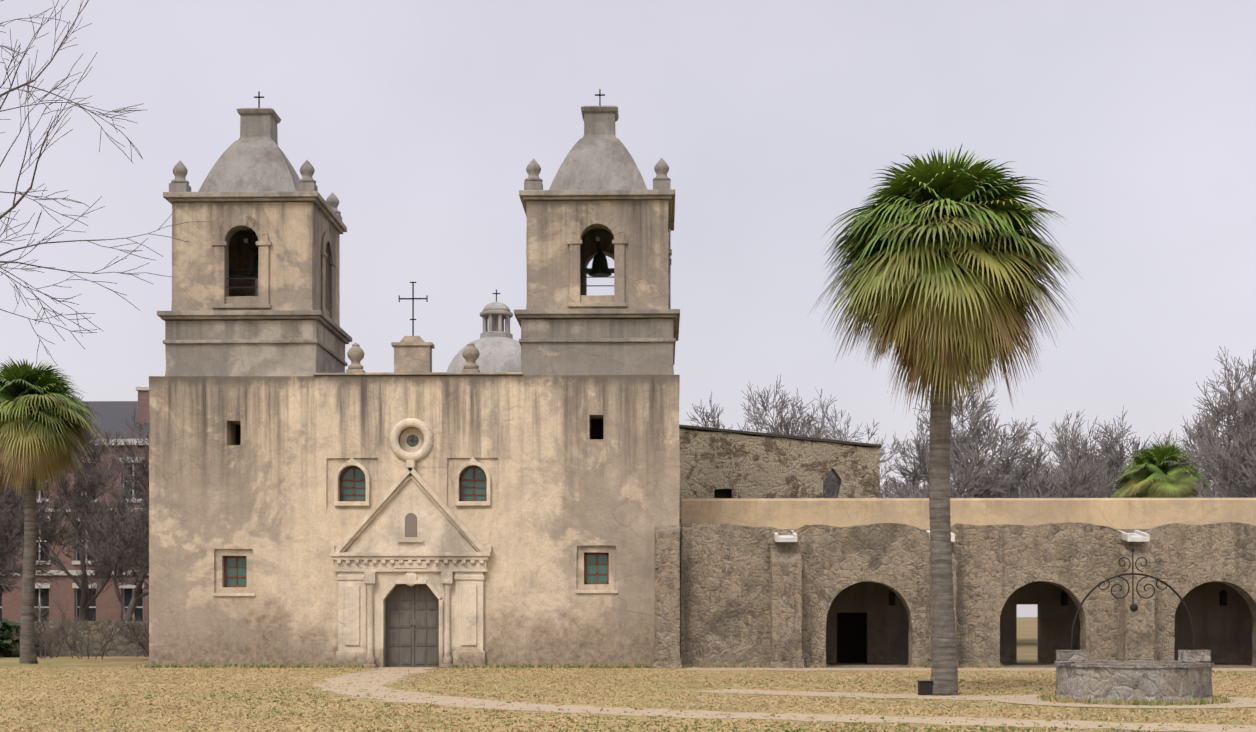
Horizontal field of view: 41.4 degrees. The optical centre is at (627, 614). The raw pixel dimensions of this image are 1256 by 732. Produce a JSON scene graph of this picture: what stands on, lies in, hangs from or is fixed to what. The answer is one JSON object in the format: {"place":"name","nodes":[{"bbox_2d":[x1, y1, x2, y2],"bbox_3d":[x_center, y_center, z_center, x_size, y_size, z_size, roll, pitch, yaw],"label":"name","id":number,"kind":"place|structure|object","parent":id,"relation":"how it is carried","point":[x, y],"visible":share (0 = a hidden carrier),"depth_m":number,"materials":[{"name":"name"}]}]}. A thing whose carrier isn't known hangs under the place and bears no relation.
{"place":"outdoors","nodes":[
{"label":"outdoors","id":0,"kind":"place"},
{"bbox_2d":[0,387,148,620],"bbox_3d":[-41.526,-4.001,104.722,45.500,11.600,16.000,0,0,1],"label":"brick building","id":1,"kind":"structure","parent":0,"point":[108,604],"depth_m":96.55,"materials":[{"name":"red brick"}]},
{"bbox_2d":[81,401,149,438],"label":"building roof","id":2,"kind":"structure","parent":1,"relation":"on","point":[112,413],"depth_m":100.75,"materials":[{"name":"grey"}]},
{"bbox_2d":[138,390,148,422],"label":"brick chimneys","id":3,"kind":"object","parent":2,"relation":"on","point":[143,401],"visible":0.14,"depth_m":99.47,"materials":[{"name":"brick"}]},
{"bbox_2d":[0,617,1255,731],"bbox_3d":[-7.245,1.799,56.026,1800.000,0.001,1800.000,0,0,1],"label":"ground","id":4,"kind":"structure","parent":0,"point":[1026,639],"depth_m":35.80,"materials":[{"name":"beige plant"}]},
{"bbox_2d":[0,618,42,656],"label":"evergreen shrubs","id":5,"kind":"object","parent":4,"relation":"on","point":[5,634],"visible":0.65,"depth_m":68.79,"materials":[{"name":"green plant"}]},
{"bbox_2d":[0,356,113,663],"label":"palm","id":6,"kind":"object","parent":4,"relation":"on","point":[37,438],"depth_m":59.53,"materials":[{"name":"green plant"}]},
{"bbox_2d":[0,395,148,620],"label":"bare trees","id":7,"kind":"object","parent":4,"relation":"on","point":[123,542],"visible":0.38,"depth_m":79.03,"materials":[{"name":"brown plant"}]},
{"bbox_2d":[0,621,148,656],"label":"fence","id":8,"kind":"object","parent":4,"relation":"on","point":[96,645],"depth_m":70.33,"materials":[{"name":"black metal"}]},
{"bbox_2d":[0,595,148,658],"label":"bare shrubs","id":9,"kind":"object","parent":4,"relation":"on","point":[134,628],"visible":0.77,"depth_m":67.04,"materials":[{"name":"brown plant"}]},
{"bbox_2d":[0,0,209,365],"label":"bare tree branches","id":10,"kind":"object","parent":4,"relation":"on","point":[27,84],"visible":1,"depth_m":50.93,"materials":[{"name":"grey plant"}]},
{"bbox_2d":[149,375,679,666],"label":"church facade","id":11,"kind":"structure","parent":4,"relation":"on","point":[567,492],"depth_m":56.08,"materials":[{"name":"beige paint"}]},
{"bbox_2d":[165,320,344,375],"bbox_3d":[-13.088,-9.003,58.894,5.195,1.965,5.195,0,0,1],"label":"bell tower base","id":12,"kind":"object","parent":11,"relation":"on","point":[273,359],"visible":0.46,"depth_m":56.33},
{"bbox_2d":[157,191,351,365],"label":"tower cornices","id":13,"kind":"object","parent":12,"relation":"on","point":[316,198],"visible":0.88,"depth_m":56.27,"materials":[{"name":"beige stone"}]},
{"bbox_2d":[171,202,339,325],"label":"bell tower wall","id":14,"kind":"structure","parent":13,"relation":"on","point":[295,231],"depth_m":56.52,"materials":[{"name":"paint"}]},
{"bbox_2d":[211,215,335,321],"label":"belfry arch surrounds","id":15,"kind":"object","parent":14,"relation":"attached to","point":[263,243],"visible":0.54,"depth_m":56.41,"materials":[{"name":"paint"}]},
{"bbox_2d":[169,106,670,220],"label":"tower roofs","id":16,"kind":"structure","parent":13,"relation":"on","point":[253,158],"depth_m":57.46,"materials":[{"name":"paint"}]},
{"bbox_2d":[366,572,454,666],"bbox_3d":[-7.316,0.189,55.977,3.000,3.220,0.100,0,0,1],"label":"door surround","id":17,"kind":"object","parent":11,"relation":"attached to","point":[384,580],"visible":0.38,"depth_m":55.94,"materials":[{"name":"beige stone"}]},
{"bbox_2d":[379,572,442,667],"bbox_3d":[-7.303,0.142,55.882,2.150,3.314,0.090,0,0,1],"label":"door moulding","id":18,"kind":"structure","parent":17,"relation":"attached to","point":[410,578],"depth_m":55.87,"materials":[{"name":"beige stone"}]},
{"bbox_2d":[386,584,438,666],"bbox_3d":[-7.292,0.494,56.420,1.870,3.010,0.135,0,0,1],"label":"church door","id":19,"kind":"structure","parent":11,"relation":"in","point":[412,626],"depth_m":56.38,"materials":[{"name":"wood"}]},
{"bbox_2d":[212,418,617,667],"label":"facade trim","id":20,"kind":"structure","parent":11,"relation":"attached to","point":[445,548],"depth_m":55.88,"materials":[{"name":"stone"}]},
{"bbox_2d":[398,539,422,541],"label":"sill","id":21,"kind":"structure","parent":20,"relation":"attached to","point":[410,540],"depth_m":55.89,"materials":[{"name":"stone"}]},
{"bbox_2d":[405,513,416,536],"bbox_3d":[-7.316,-3.006,55.971,0.420,0.810,0.010,0,0,1],"label":"niche","id":22,"kind":"object","parent":20,"relation":"attached to","point":[410,524],"visible":1,"depth_m":55.97,"materials":[{"name":"grey stone"}]},
{"bbox_2d":[225,435,608,586],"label":"window frames","id":23,"kind":"structure","parent":11,"relation":"attached to","point":[461,494],"depth_m":56.37,"materials":[{"name":"green wood"}]},
{"bbox_2d":[227,435,606,584],"bbox_3d":[-7.197,-3.511,56.415,13.080,5.180,0.100,0,0,1],"label":"window glass","id":24,"kind":"object","parent":23,"relation":"in","point":[468,474],"visible":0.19,"depth_m":56.41,"materials":[{"name":"glass"}]},
{"bbox_2d":[313,336,522,375],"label":"parapet ornaments","id":25,"kind":"object","parent":11,"relation":"on","point":[412,355],"visible":0.96,"depth_m":56.03,"materials":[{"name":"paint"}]},
{"bbox_2d":[226,89,613,335],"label":"crosses and railings","id":26,"kind":"object","parent":25,"relation":"on","point":[426,298],"visible":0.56,"depth_m":56.48,"materials":[{"name":"black metal"}]},
{"bbox_2d":[236,419,602,444],"bbox_3d":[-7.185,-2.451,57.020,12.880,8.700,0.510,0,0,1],"label":"small window openings","id":27,"kind":"object","parent":11,"relation":"in","point":[596,428],"visible":0.05,"depth_m":57.09,"materials":[{"name":"black"}]},
{"bbox_2d":[521,318,673,374],"bbox_3d":[-0.991,-9.003,58.652,5.196,1.965,5.196,0,0,1],"label":"bell tower base","id":28,"kind":"object","parent":11,"relation":"on","point":[596,358],"visible":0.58,"depth_m":56.08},
{"bbox_2d":[514,189,679,364],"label":"tower cornices","id":29,"kind":"object","parent":28,"relation":"on","point":[583,195],"visible":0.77,"depth_m":56.01,"materials":[{"name":"beige stone"}]},
{"bbox_2d":[526,200,668,308],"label":"bell tower wall","id":30,"kind":"structure","parent":29,"relation":"on","point":[643,224],"depth_m":56.27,"materials":[{"name":"paint"}]},
{"bbox_2d":[229,237,613,277],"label":"bells","id":31,"kind":"object","parent":30,"relation":"in","point":[599,268],"visible":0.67,"depth_m":58.52,"materials":[{"name":"brown metal"}]},
{"bbox_2d":[567,213,671,308],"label":"belfry arch surrounds","id":32,"kind":"object","parent":30,"relation":"attached to","point":[619,241],"visible":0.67,"depth_m":56.16,"materials":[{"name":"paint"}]},
{"bbox_2d":[312,667,1255,731],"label":"paths","id":33,"kind":"structure","parent":4,"relation":"on","point":[489,704],"depth_m":32.55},
{"bbox_2d":[1054,650,1213,703],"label":"well wall","id":34,"kind":"structure","parent":33,"relation":"on","point":[1187,675],"depth_m":33.05,"materials":[{"name":"grey stone"}]},
{"bbox_2d":[1071,547,1194,648],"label":"wrought iron arch","id":35,"kind":"structure","parent":34,"relation":"on","point":[1133,607],"depth_m":34.26,"materials":[{"name":"metal"}]},
{"bbox_2d":[837,613,864,662],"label":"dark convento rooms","id":36,"kind":"object","parent":4,"relation":"on","point":[850,637],"visible":0.07,"depth_m":60.98,"materials":[{"name":"black"}]},
{"bbox_2d":[652,524,1156,668],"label":"buttresses","id":37,"kind":"structure","parent":4,"relation":"on","point":[1136,635],"depth_m":54.97,"materials":[{"name":"beige stone"}]},
{"bbox_2d":[774,530,1149,541],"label":"water spouts","id":38,"kind":"object","parent":37,"relation":"on","point":[1139,536],"visible":0.67,"depth_m":55.23,"materials":[{"name":"stone"}]},
{"bbox_2d":[917,680,932,694],"bbox_3d":[6.560,1.634,36.671,0.320,0.330,0.290,0,0,1],"label":"utility box","id":39,"kind":"object","parent":4,"relation":"on","point":[924,687],"visible":0.83,"depth_m":36.55,"materials":[{"name":"metal"}]},
{"bbox_2d":[809,143,1079,695],"bbox_3d":[6.924,-4.365,36.562,6.034,12.355,6.178,0,0,1],"label":"lawn palm","id":40,"kind":"object","parent":4,"relation":"on","point":[963,318],"depth_m":35.61,"materials":[{"name":"green plant"}]},
{"bbox_2d":[680,529,1251,666],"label":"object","id":41,"kind":"object","parent":4,"relation":"on","point":[1003,664],"depth_m":57.09,"materials":[{"name":"grey stone"}]},
{"bbox_2d":[888,590,1228,605],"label":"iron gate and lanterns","id":42,"kind":"structure","parent":41,"relation":"in","point":[1223,594],"depth_m":59.79,"materials":[{"name":"black metal"}]},
{"bbox_2d":[686,346,1255,497],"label":"bare trees","id":43,"kind":"object","parent":4,"relation":"on","point":[1084,476],"visible":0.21,"depth_m":93.69,"materials":[{"name":"grey plant"}]},
{"bbox_2d":[1107,438,1214,497],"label":"palm","id":44,"kind":"object","parent":4,"relation":"on","point":[1150,473],"depth_m":89.14,"materials":[{"name":"green plant"}]},
{"bbox_2d":[0,0,1255,616],"label":"sky","id":45,"kind":"structure","parent":0,"point":[771,121],"materials":[{"name":"grey"}]},
{"bbox_2d":[679,428,879,527],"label":"ruined wall","id":46,"kind":"structure","parent":0,"point":[742,466],"depth_m":67.81,"materials":[{"name":"beige stone"}]},
{"bbox_2d":[679,424,881,497],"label":"roof coping","id":47,"kind":"object","parent":46,"relation":"on","point":[722,493],"visible":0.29,"depth_m":67.76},
{"bbox_2d":[680,522,1255,666],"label":"arcade wall","id":48,"kind":"structure","parent":0,"point":[725,595],"depth_m":55.88,"materials":[{"name":"beige stone"}]},
{"bbox_2d":[681,498,1255,528],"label":"plaster wall","id":49,"kind":"structure","parent":0,"point":[1113,513],"depth_m":60.24,"materials":[{"name":"beige paint"}]},
{"bbox_2d":[826,581,1252,662],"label":"arcade interior wall","id":50,"kind":"structure","parent":0,"point":[1223,634],"depth_m":60.18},
{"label":"nave body","id":51,"kind":"object","parent":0,"visible":0},
{"bbox_2d":[446,302,520,371],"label":"dome","id":52,"kind":"structure","parent":51,"relation":"on","point":[497,347],"depth_m":77.58,"materials":[{"name":"paint"}]}
]}

